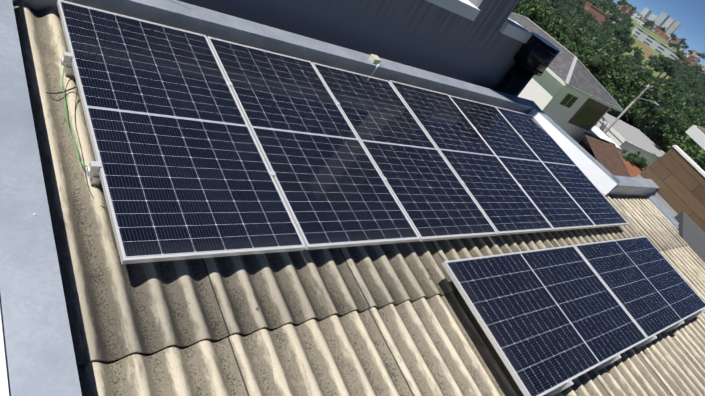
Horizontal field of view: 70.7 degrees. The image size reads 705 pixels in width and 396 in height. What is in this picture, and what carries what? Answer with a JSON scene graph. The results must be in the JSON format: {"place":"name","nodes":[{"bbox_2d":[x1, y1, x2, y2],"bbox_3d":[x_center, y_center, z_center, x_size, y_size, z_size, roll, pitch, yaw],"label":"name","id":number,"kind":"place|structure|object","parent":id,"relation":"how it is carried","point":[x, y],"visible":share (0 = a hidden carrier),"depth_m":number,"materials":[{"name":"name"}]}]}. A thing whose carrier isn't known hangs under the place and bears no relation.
{"place":"outdoors","nodes":[
{"label":"outdoors","id":0,"kind":"place"},
{"bbox_2d":[551,2,699,115],"bbox_3d":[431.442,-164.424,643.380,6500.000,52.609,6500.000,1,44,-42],"label":"ground","id":1,"kind":"structure","parent":0,"point":[647,50],"depth_m":446.37,"materials":[{"name":"green plant"}]},
{"bbox_2d":[512,0,526,16],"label":"tree","id":2,"kind":"object","parent":1,"relation":"on","point":[519,6],"visible":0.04,"depth_m":49.61,"materials":[{"name":"green plant"}]},
{"bbox_2d":[518,0,527,13],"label":"tree","id":3,"kind":"object","parent":1,"relation":"on","point":[524,8],"depth_m":69.86,"materials":[{"name":"green plant"}]},
{"bbox_2d":[515,0,559,42],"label":"tree","id":4,"kind":"object","parent":1,"relation":"on","point":[535,15],"visible":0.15,"depth_m":53.86,"materials":[{"name":"green plant"}]},
{"bbox_2d":[519,12,567,44],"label":"tree","id":5,"kind":"object","parent":1,"relation":"on","point":[561,40],"visible":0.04,"depth_m":66.07,"materials":[{"name":"green plant"}]},
{"bbox_2d":[538,0,550,10],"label":"tree","id":6,"kind":"object","parent":1,"relation":"on","point":[540,2],"visible":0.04,"depth_m":237.85,"materials":[{"name":"green plant"}]},
{"bbox_2d":[540,0,553,10],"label":"tree","id":7,"kind":"object","parent":1,"relation":"on","point":[548,5],"visible":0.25,"depth_m":254.36,"materials":[{"name":"green plant"}]},
{"bbox_2d":[542,13,561,26],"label":"tree","id":8,"kind":"object","parent":1,"relation":"on","point":[558,17],"visible":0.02,"depth_m":80.47,"materials":[{"name":"green plant"}]},
{"bbox_2d":[551,0,571,11],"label":"tree","id":9,"kind":"object","parent":1,"relation":"on","point":[561,3],"visible":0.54,"depth_m":303.57,"materials":[{"name":"green plant"}]},
{"bbox_2d":[552,7,571,21],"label":"tree","id":10,"kind":"object","parent":1,"relation":"on","point":[562,12],"visible":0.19,"depth_m":257.50,"materials":[{"name":"green plant"}]},
{"bbox_2d":[508,12,622,141],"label":"house","id":11,"kind":"structure","parent":1,"relation":"on","point":[568,94],"depth_m":40.36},
{"bbox_2d":[562,18,575,25],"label":"tree","id":12,"kind":"object","parent":1,"relation":"on","point":[569,23],"visible":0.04,"depth_m":242.47,"materials":[{"name":"green plant"}]},
{"bbox_2d":[556,28,590,53],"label":"tree","id":13,"kind":"object","parent":1,"relation":"on","point":[577,42],"visible":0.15,"depth_m":72.90,"materials":[{"name":"green plant"}]},
{"bbox_2d":[567,24,583,39],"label":"tree","id":14,"kind":"object","parent":1,"relation":"on","point":[571,27],"visible":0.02,"depth_m":89.55,"materials":[{"name":"green plant"}]},
{"bbox_2d":[568,2,587,14],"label":"tree","id":15,"kind":"object","parent":1,"relation":"on","point":[578,8],"visible":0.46,"depth_m":317.99,"materials":[{"name":"green plant"}]},
{"bbox_2d":[571,21,594,34],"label":"tree","id":16,"kind":"object","parent":1,"relation":"on","point":[587,27],"visible":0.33,"depth_m":251.44,"materials":[{"name":"green plant"}]},
{"bbox_2d":[570,12,598,31],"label":"tree","id":17,"kind":"object","parent":1,"relation":"on","point":[573,14],"visible":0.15,"depth_m":294.76,"materials":[{"name":"green plant"}]},
{"bbox_2d":[573,15,601,34],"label":"tree","id":18,"kind":"object","parent":1,"relation":"on","point":[584,19],"visible":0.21,"depth_m":275.48,"materials":[{"name":"green plant"}]},
{"bbox_2d":[563,42,619,111],"bbox_3d":[28.483,-14.110,63.537,9.058,11.540,9.266,24,32,-15],"label":"tree","id":19,"kind":"object","parent":1,"relation":"on","point":[594,65],"visible":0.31,"depth_m":61.01,"materials":[{"name":"green plant"}]},
{"bbox_2d":[579,37,603,52],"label":"tree","id":20,"kind":"object","parent":1,"relation":"on","point":[600,43],"depth_m":82.76,"materials":[{"name":"green plant"}]},
{"bbox_2d":[583,0,602,9],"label":"tree","id":21,"kind":"object","parent":1,"relation":"on","point":[595,3],"visible":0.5,"depth_m":374.70,"materials":[{"name":"green plant"}]},
{"bbox_2d":[572,35,614,58],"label":"tree","id":22,"kind":"object","parent":1,"relation":"on","point":[585,45],"visible":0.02,"depth_m":78.37,"materials":[{"name":"green plant"}]},
{"bbox_2d":[584,34,604,43],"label":"tree","id":23,"kind":"object","parent":1,"relation":"on","point":[598,39],"visible":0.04,"depth_m":235.92,"materials":[{"name":"green plant"}]},
{"bbox_2d":[587,31,605,44],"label":"tree","id":24,"kind":"object","parent":1,"relation":"on","point":[598,36],"visible":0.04,"depth_m":250.09,"materials":[{"name":"green plant"}]},
{"bbox_2d":[584,1,609,24],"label":"roof","id":25,"kind":"structure","parent":1,"relation":"on","point":[601,17],"depth_m":338.49,"materials":[{"name":"brown tile"}]},
{"bbox_2d":[578,46,629,103],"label":"tree","id":26,"kind":"object","parent":1,"relation":"on","point":[619,79],"visible":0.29,"depth_m":69.08,"materials":[{"name":"green plant"}]},
{"bbox_2d":[599,0,609,10],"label":"tree","id":27,"kind":"object","parent":1,"relation":"on","point":[603,4],"visible":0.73,"depth_m":439.57,"materials":[{"name":"green plant"}]},
{"bbox_2d":[597,28,611,39],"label":"tree","id":28,"kind":"object","parent":1,"relation":"on","point":[607,33],"visible":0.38,"depth_m":315.05,"materials":[{"name":"green plant"}]},
{"bbox_2d":[582,126,630,176],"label":"house","id":29,"kind":"structure","parent":1,"relation":"on","point":[604,147],"depth_m":42.72,"materials":[{"name":"brown tile"}]},
{"bbox_2d":[599,23,613,37],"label":"tree","id":30,"kind":"object","parent":1,"relation":"on","point":[605,26],"visible":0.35,"depth_m":340.03,"materials":[{"name":"green plant"}]},
{"bbox_2d":[602,34,614,44],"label":"tree","id":31,"kind":"object","parent":1,"relation":"on","point":[607,41],"visible":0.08,"depth_m":255.19,"materials":[{"name":"green plant"}]},
{"bbox_2d":[576,140,647,176],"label":"red soil bank","id":32,"kind":"structure","parent":1,"relation":"on","point":[634,171],"depth_m":46.01,"materials":[{"name":"red soil"}]},
{"bbox_2d":[608,3,618,12],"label":"tree","id":33,"kind":"object","parent":1,"relation":"on","point":[613,6],"visible":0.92,"depth_m":467.12,"materials":[{"name":"green plant"}]},
{"bbox_2d":[608,12,619,21],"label":"tree","id":34,"kind":"object","parent":1,"relation":"on","point":[613,16],"visible":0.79,"depth_m":416.57,"materials":[{"name":"green plant"}]},
{"bbox_2d":[601,38,629,64],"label":"tree","id":35,"kind":"object","parent":1,"relation":"on","point":[616,50],"visible":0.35,"depth_m":231.40,"materials":[{"name":"green plant"}]},
{"bbox_2d":[596,53,635,107],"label":"tree","id":36,"kind":"object","parent":1,"relation":"on","point":[623,93],"visible":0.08,"depth_m":71.32,"materials":[{"name":"green plant"}]},
{"bbox_2d":[616,0,628,7],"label":"tree","id":37,"kind":"object","parent":1,"relation":"on","point":[622,2],"visible":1,"depth_m":517.09,"materials":[{"name":"green plant"}]},
{"bbox_2d":[610,24,635,44],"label":"tree","id":38,"kind":"object","parent":1,"relation":"on","point":[617,31],"visible":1,"depth_m":341.63,"materials":[{"name":"green plant"}]},
{"bbox_2d":[616,17,630,24],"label":"tree","id":39,"kind":"object","parent":1,"relation":"on","point":[625,20],"visible":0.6,"depth_m":416.90,"materials":[{"name":"green plant"}]},
{"bbox_2d":[609,109,640,130],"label":"tree","id":40,"kind":"object","parent":1,"relation":"on","point":[629,118],"visible":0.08,"depth_m":96.98,"materials":[{"name":"green plant"}]},
{"bbox_2d":[620,5,631,13],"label":"house","id":41,"kind":"structure","parent":1,"relation":"on","point":[625,9],"depth_m":520.00,"materials":[{"name":"brick"}]},
{"bbox_2d":[620,42,632,52],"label":"tree","id":42,"kind":"object","parent":1,"relation":"on","point":[627,47],"visible":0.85,"depth_m":341.41,"materials":[{"name":"green plant"}]},
{"bbox_2d":[595,113,664,165],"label":"white neighbour house","id":43,"kind":"structure","parent":1,"relation":"on","point":[625,136],"depth_m":63.60,"materials":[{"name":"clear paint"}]},
{"bbox_2d":[604,83,659,133],"bbox_3d":[28.229,-6.394,54.657,1.998,13.100,2.914,20,33,-21],"label":"utility pole","id":44,"kind":"object","parent":1,"relation":"on","point":[624,111],"visible":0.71,"depth_m":53.50,"materials":[{"name":"concrete"}]},
{"bbox_2d":[620,149,648,169],"bbox_3d":[27.119,-2.466,49.135,3.954,4.855,3.844,29,31,-8],"label":"tree","id":45,"kind":"object","parent":1,"relation":"on","point":[636,160],"visible":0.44,"depth_m":48.09,"materials":[{"name":"green plant"}]},
{"bbox_2d":[607,66,665,117],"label":"tree","id":46,"kind":"object","parent":1,"relation":"on","point":[641,77],"visible":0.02,"depth_m":86.50,"materials":[{"name":"green plant"}]},
{"bbox_2d":[631,10,641,19],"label":"house","id":47,"kind":"structure","parent":1,"relation":"on","point":[635,15],"depth_m":582.11,"materials":[{"name":"white"}]},
{"bbox_2d":[630,46,644,63],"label":"tree","id":48,"kind":"object","parent":1,"relation":"on","point":[638,52],"visible":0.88,"depth_m":341.98,"materials":[{"name":"green plant"}]},
{"bbox_2d":[632,57,643,66],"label":"tree","id":49,"kind":"object","parent":1,"relation":"on","point":[638,60],"visible":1,"depth_m":333.08,"materials":[{"name":"green plant"}]},
{"bbox_2d":[635,17,645,26],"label":"house","id":50,"kind":"structure","parent":1,"relation":"on","point":[640,21],"depth_m":552.13,"materials":[{"name":"white"}]},
{"bbox_2d":[629,63,653,79],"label":"tree","id":51,"kind":"object","parent":1,"relation":"on","point":[648,72],"visible":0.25,"depth_m":231.67,"materials":[{"name":"green plant"}]},
{"bbox_2d":[640,7,651,17],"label":"building","id":52,"kind":"structure","parent":1,"relation":"on","point":[645,12],"depth_m":1062.70,"materials":[{"name":"white concrete"}]},
{"bbox_2d":[622,82,675,135],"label":"tree","id":53,"kind":"object","parent":1,"relation":"on","point":[671,102],"visible":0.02,"depth_m":92.14,"materials":[{"name":"green plant"}]},
{"bbox_2d":[624,76,676,145],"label":"tree","id":54,"kind":"object","parent":1,"relation":"on","point":[635,108],"visible":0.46,"depth_m":83.20,"materials":[{"name":"green plant"}]},
{"bbox_2d":[648,13,657,20],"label":"building","id":55,"kind":"structure","parent":1,"relation":"on","point":[653,16],"depth_m":941.82,"materials":[{"name":"white concrete"}]},
{"bbox_2d":[644,57,664,72],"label":"tree","id":56,"kind":"object","parent":1,"relation":"on","point":[654,63],"visible":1,"depth_m":331.24,"materials":[{"name":"green plant"}]},
{"bbox_2d":[632,26,678,60],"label":"building","id":57,"kind":"structure","parent":1,"relation":"on","point":[650,41],"depth_m":455.75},
{"bbox_2d":[648,54,668,70],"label":"tree","id":58,"kind":"object","parent":1,"relation":"on","point":[650,57],"visible":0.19,"depth_m":344.52,"materials":[{"name":"green plant"}]},
{"bbox_2d":[654,28,664,36],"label":"house","id":59,"kind":"structure","parent":1,"relation":"on","point":[658,32],"depth_m":573.75,"materials":[{"name":"brick"}]},
{"bbox_2d":[653,12,669,26],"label":"building","id":60,"kind":"structure","parent":1,"relation":"on","point":[661,19],"depth_m":930.18,"materials":[{"name":"white concrete"}]},
{"bbox_2d":[654,55,676,79],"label":"tree","id":61,"kind":"object","parent":1,"relation":"on","point":[665,63],"visible":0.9,"depth_m":333.84,"materials":[{"name":"green plant"}]},
{"bbox_2d":[641,92,689,131],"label":"tree","id":62,"kind":"object","parent":1,"relation":"on","point":[681,101],"visible":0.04,"depth_m":101.81,"materials":[{"name":"green plant"}]},
{"bbox_2d":[637,97,697,146],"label":"tree","id":63,"kind":"object","parent":1,"relation":"on","point":[659,114],"visible":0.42,"depth_m":78.40,"materials":[{"name":"green plant"}]},
{"bbox_2d":[660,17,674,30],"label":"building","id":64,"kind":"structure","parent":1,"relation":"on","point":[668,23],"depth_m":1007.50,"materials":[{"name":"white concrete"}]},
{"bbox_2d":[652,77,683,95],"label":"tree","id":65,"kind":"object","parent":1,"relation":"on","point":[671,83],"visible":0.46,"depth_m":261.26,"materials":[{"name":"green plant"}]},
{"bbox_2d":[635,125,704,232],"bbox_3d":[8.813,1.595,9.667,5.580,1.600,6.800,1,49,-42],"label":"neighboring building","id":66,"kind":"structure","parent":1,"relation":"on","point":[676,174],"depth_m":9.04,"materials":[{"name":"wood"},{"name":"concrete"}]},
{"bbox_2d":[637,98,702,145],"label":"tree","id":67,"kind":"object","parent":1,"relation":"on","point":[691,117],"visible":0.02,"depth_m":94.09,"materials":[{"name":"green plant"}]},
{"bbox_2d":[664,20,680,35],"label":"building","id":68,"kind":"structure","parent":1,"relation":"on","point":[674,27],"depth_m":1085.79,"materials":[{"name":"beige concrete"}]},
{"bbox_2d":[668,33,676,42],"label":"tree","id":69,"kind":"object","parent":1,"relation":"on","point":[673,36],"visible":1,"depth_m":563.47,"materials":[{"name":"green plant"}]},
{"bbox_2d":[666,72,679,78],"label":"tree","id":70,"kind":"object","parent":1,"relation":"on","point":[675,74],"visible":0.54,"depth_m":339.22,"materials":[{"name":"green plant"}]},
{"bbox_2d":[670,37,682,46],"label":"house","id":71,"kind":"structure","parent":1,"relation":"on","point":[678,41],"depth_m":585.40,"materials":[{"name":"brick"}]},
{"bbox_2d":[672,43,680,49],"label":"tree","id":72,"kind":"object","parent":1,"relation":"on","point":[676,46],"visible":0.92,"depth_m":499.42,"materials":[{"name":"green plant"}]},
{"bbox_2d":[675,50,685,61],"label":"tree","id":73,"kind":"object","parent":1,"relation":"on","point":[679,54],"visible":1,"depth_m":438.05,"materials":[{"name":"green plant"}]},
{"bbox_2d":[658,115,704,148],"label":"tree","id":74,"kind":"object","parent":1,"relation":"on","point":[703,119],"depth_m":85.74,"materials":[{"name":"green plant"}]},
{"bbox_2d":[663,113,700,148],"bbox_3d":[39.293,-3.666,58.927,9.311,11.531,9.832,33,31,-1],"label":"tree","id":75,"kind":"object","parent":1,"relation":"on","point":[677,128],"visible":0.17,"depth_m":58.13,"materials":[{"name":"green plant"}]},
{"bbox_2d":[659,121,704,144],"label":"tree","id":76,"kind":"object","parent":1,"relation":"on","point":[666,128],"visible":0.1,"depth_m":66.31,"materials":[{"name":"green plant"}]},
{"bbox_2d":[675,84,689,95],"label":"tree","id":77,"kind":"object","parent":1,"relation":"on","point":[684,88],"visible":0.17,"depth_m":282.64,"materials":[{"name":"green plant"}]},
{"bbox_2d":[666,134,702,159],"bbox_3d":[37.953,-1.325,53.062,10.628,11.541,11.917,23,32,-17],"label":"tree","id":78,"kind":"object","parent":1,"relation":"on","point":[683,144],"visible":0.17,"depth_m":53.99,"materials":[{"name":"green plant"}]},
{"bbox_2d":[674,92,696,108],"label":"tree","id":79,"kind":"object","parent":1,"relation":"on","point":[691,98],"visible":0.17,"depth_m":218.63,"materials":[{"name":"green plant"}]},
{"bbox_2d":[680,55,691,64],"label":"house","id":80,"kind":"structure","parent":1,"relation":"on","point":[688,60],"depth_m":476.69,"materials":[{"name":"brick"}]},
{"bbox_2d":[678,71,698,85],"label":"tree","id":81,"kind":"object","parent":1,"relation":"on","point":[685,76],"visible":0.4,"depth_m":317.61,"materials":[{"name":"green plant"}]},
{"bbox_2d":[674,77,703,96],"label":"tree","id":82,"kind":"object","parent":1,"relation":"on","point":[692,87],"visible":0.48,"depth_m":300.06,"materials":[{"name":"green plant"}]},
{"bbox_2d":[676,92,704,115],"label":"tree","id":83,"kind":"object","parent":1,"relation":"on","point":[698,102],"visible":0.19,"depth_m":241.67,"materials":[{"name":"green plant"}]},
{"bbox_2d":[686,104,698,125],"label":"tree","id":84,"kind":"object","parent":1,"relation":"on","point":[696,119],"visible":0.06,"depth_m":107.96,"materials":[{"name":"green plant"}]},
{"bbox_2d":[688,56,696,64],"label":"house","id":85,"kind":"structure","parent":1,"relation":"on","point":[694,61],"depth_m":487.45,"materials":[{"name":"brick"}]},
{"bbox_2d":[686,146,704,170],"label":"tree","id":86,"kind":"object","parent":1,"relation":"on","point":[700,162],"visible":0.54,"depth_m":47.78,"materials":[{"name":"green plant"}]},
{"bbox_2d":[689,65,701,74],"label":"tree","id":87,"kind":"object","parent":1,"relation":"on","point":[691,68],"visible":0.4,"depth_m":414.27,"materials":[{"name":"green plant"}]},
{"bbox_2d":[689,69,702,78],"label":"tree","id":88,"kind":"object","parent":1,"relation":"on","point":[696,72],"visible":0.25,"depth_m":392.68,"materials":[{"name":"green plant"}]},
{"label":"house walls","id":89,"kind":"object","parent":1,"relation":"on","visible":0},
{"bbox_2d":[0,310,8,395],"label":"white top wall","id":90,"kind":"structure","parent":89,"relation":"on","point":[4,389],"depth_m":1.80,"materials":[{"name":"paint"}]},
{"bbox_2d":[0,0,81,395],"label":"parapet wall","id":91,"kind":"structure","parent":89,"relation":"on","point":[39,351],"depth_m":2.13,"materials":[{"name":"white paint"}]},
{"bbox_2d":[178,0,559,96],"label":"wall","id":92,"kind":"structure","parent":89,"relation":"on","point":[489,44],"depth_m":6.62,"materials":[{"name":"grey paint"}]},
{"bbox_2d":[674,211,704,262],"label":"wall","id":93,"kind":"structure","parent":89,"relation":"on","point":[691,232],"depth_m":8.70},
{"bbox_3d":[3.894,3.451,3.814,9.905,0.079,2.560,1,49,-42],"label":"roof course","id":94,"kind":"object","parent":89,"relation":"on","visible":0},
{"bbox_2d":[77,245,704,395],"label":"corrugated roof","id":95,"kind":"structure","parent":94,"relation":"on","point":[438,345],"depth_m":3.23,"materials":[{"name":"beige concrete"}]},
{"bbox_2d":[13,1,687,366],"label":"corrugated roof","id":96,"kind":"structure","parent":95,"relation":"on","point":[116,309],"depth_m":2.99,"materials":[{"name":"beige concrete"}]},
{"bbox_2d":[27,85,76,93],"bbox_3d":[-1.919,-0.707,3.175,0.327,0.075,0.084,6,40,-38],"label":"cable","id":97,"kind":"object","parent":96,"relation":"on","point":[57,92],"visible":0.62,"depth_m":3.18,"materials":[{"name":"black"}]},
{"bbox_2d":[62,62,86,166],"bbox_3d":[-1.714,-0.507,3.047,0.040,0.120,0.974,1,49,-42],"label":"ground wire","id":98,"kind":"object","parent":96,"relation":"on","point":[67,115],"visible":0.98,"depth_m":3.09,"materials":[{"name":"green"}]},
{"bbox_2d":[75,88,107,208],"bbox_3d":[-1.601,-0.319,3.009,0.097,0.034,1.032,1,49,-42],"label":"cable","id":99,"kind":"object","parent":96,"relation":"on","point":[81,150],"visible":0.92,"depth_m":2.97,"materials":[{"name":"black rubber"}]},
{"bbox_2d":[12,0,538,113],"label":"ledge","id":100,"kind":"object","parent":96,"relation":"on","point":[195,19],"visible":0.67,"depth_m":4.99,"materials":[{"name":"grey concrete"}]},
{"bbox_2d":[369,54,380,74],"bbox_3d":[0.242,-1.560,5.839,0.100,0.185,0.155,1,49,-42],"label":"junction box","id":101,"kind":"object","parent":100,"relation":"attached to","point":[373,58],"visible":0.98,"depth_m":5.79,"materials":[{"name":"beige plastic"}]},
{"bbox_2d":[528,106,619,194],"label":"parapet wall","id":102,"kind":"structure","parent":96,"relation":"on","point":[597,174],"depth_m":8.07,"materials":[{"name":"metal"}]},
{"bbox_2d":[607,175,658,195],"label":"parapet wall","id":103,"kind":"structure","parent":96,"relation":"attached to","point":[631,186],"depth_m":8.54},
{"bbox_2d":[60,52,704,395],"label":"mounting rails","id":104,"kind":"object","parent":95,"relation":"on","point":[92,171],"visible":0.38,"depth_m":3.67,"materials":[{"name":"silver metal"}]},
{"bbox_2d":[57,0,305,263],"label":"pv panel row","id":105,"kind":"object","parent":104,"relation":"on","point":[184,173],"visible":1,"depth_m":3.24,"materials":[{"name":"blue glass"}]},
{"bbox_2d":[207,36,419,249],"bbox_3d":[-0.370,-0.532,4.197,1.134,0.037,2.278,1,49,-42],"label":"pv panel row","id":106,"kind":"object","parent":104,"relation":"attached to","point":[334,189],"visible":0.92,"depth_m":4.05,"materials":[{"name":"blue glass"}]},
{"bbox_2d":[312,62,497,241],"bbox_3d":[0.483,-0.518,4.974,1.134,0.036,2.278,1,49,-42],"label":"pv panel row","id":107,"kind":"object","parent":104,"relation":"attached to","point":[432,196],"visible":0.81,"depth_m":4.85,"materials":[{"name":"blue glass"}]},
{"bbox_2d":[389,80,553,234],"bbox_3d":[1.340,-0.513,5.747,1.134,0.035,2.278,1,49,-42],"label":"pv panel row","id":108,"kind":"object","parent":104,"relation":"attached to","point":[501,199],"visible":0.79,"depth_m":5.63,"materials":[{"name":"blue glass"}]},
{"bbox_2d":[449,95,595,230],"bbox_3d":[2.191,-0.501,6.527,1.134,0.037,2.278,1,49,-42],"label":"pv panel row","id":109,"kind":"object","parent":104,"relation":"attached to","point":[553,201],"visible":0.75,"depth_m":6.43,"materials":[{"name":"blue glass"}]},
{"bbox_2d":[442,245,647,395],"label":"solar panel","id":110,"kind":"object","parent":104,"relation":"on","point":[549,319],"visible":0.98,"depth_m":4.13,"materials":[{"name":"blue glass"}]},
{"bbox_2d":[495,106,628,227],"bbox_3d":[3.042,-0.491,7.305,1.134,0.037,2.278,1,49,-42],"label":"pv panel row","id":111,"kind":"object","parent":104,"relation":"on","point":[587,195],"visible":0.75,"depth_m":7.22,"materials":[{"name":"blue glass"}]},
{"bbox_2d":[573,236,704,338],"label":"solar panel","id":112,"kind":"object","parent":104,"relation":"on","point":[651,290],"visible":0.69,"depth_m":5.75,"materials":[{"name":"blue glass"}]},
{"bbox_2d":[614,0,704,66],"label":"sky","id":113,"kind":"structure","parent":0,"point":[690,13],"materials":[{"name":"blue"}]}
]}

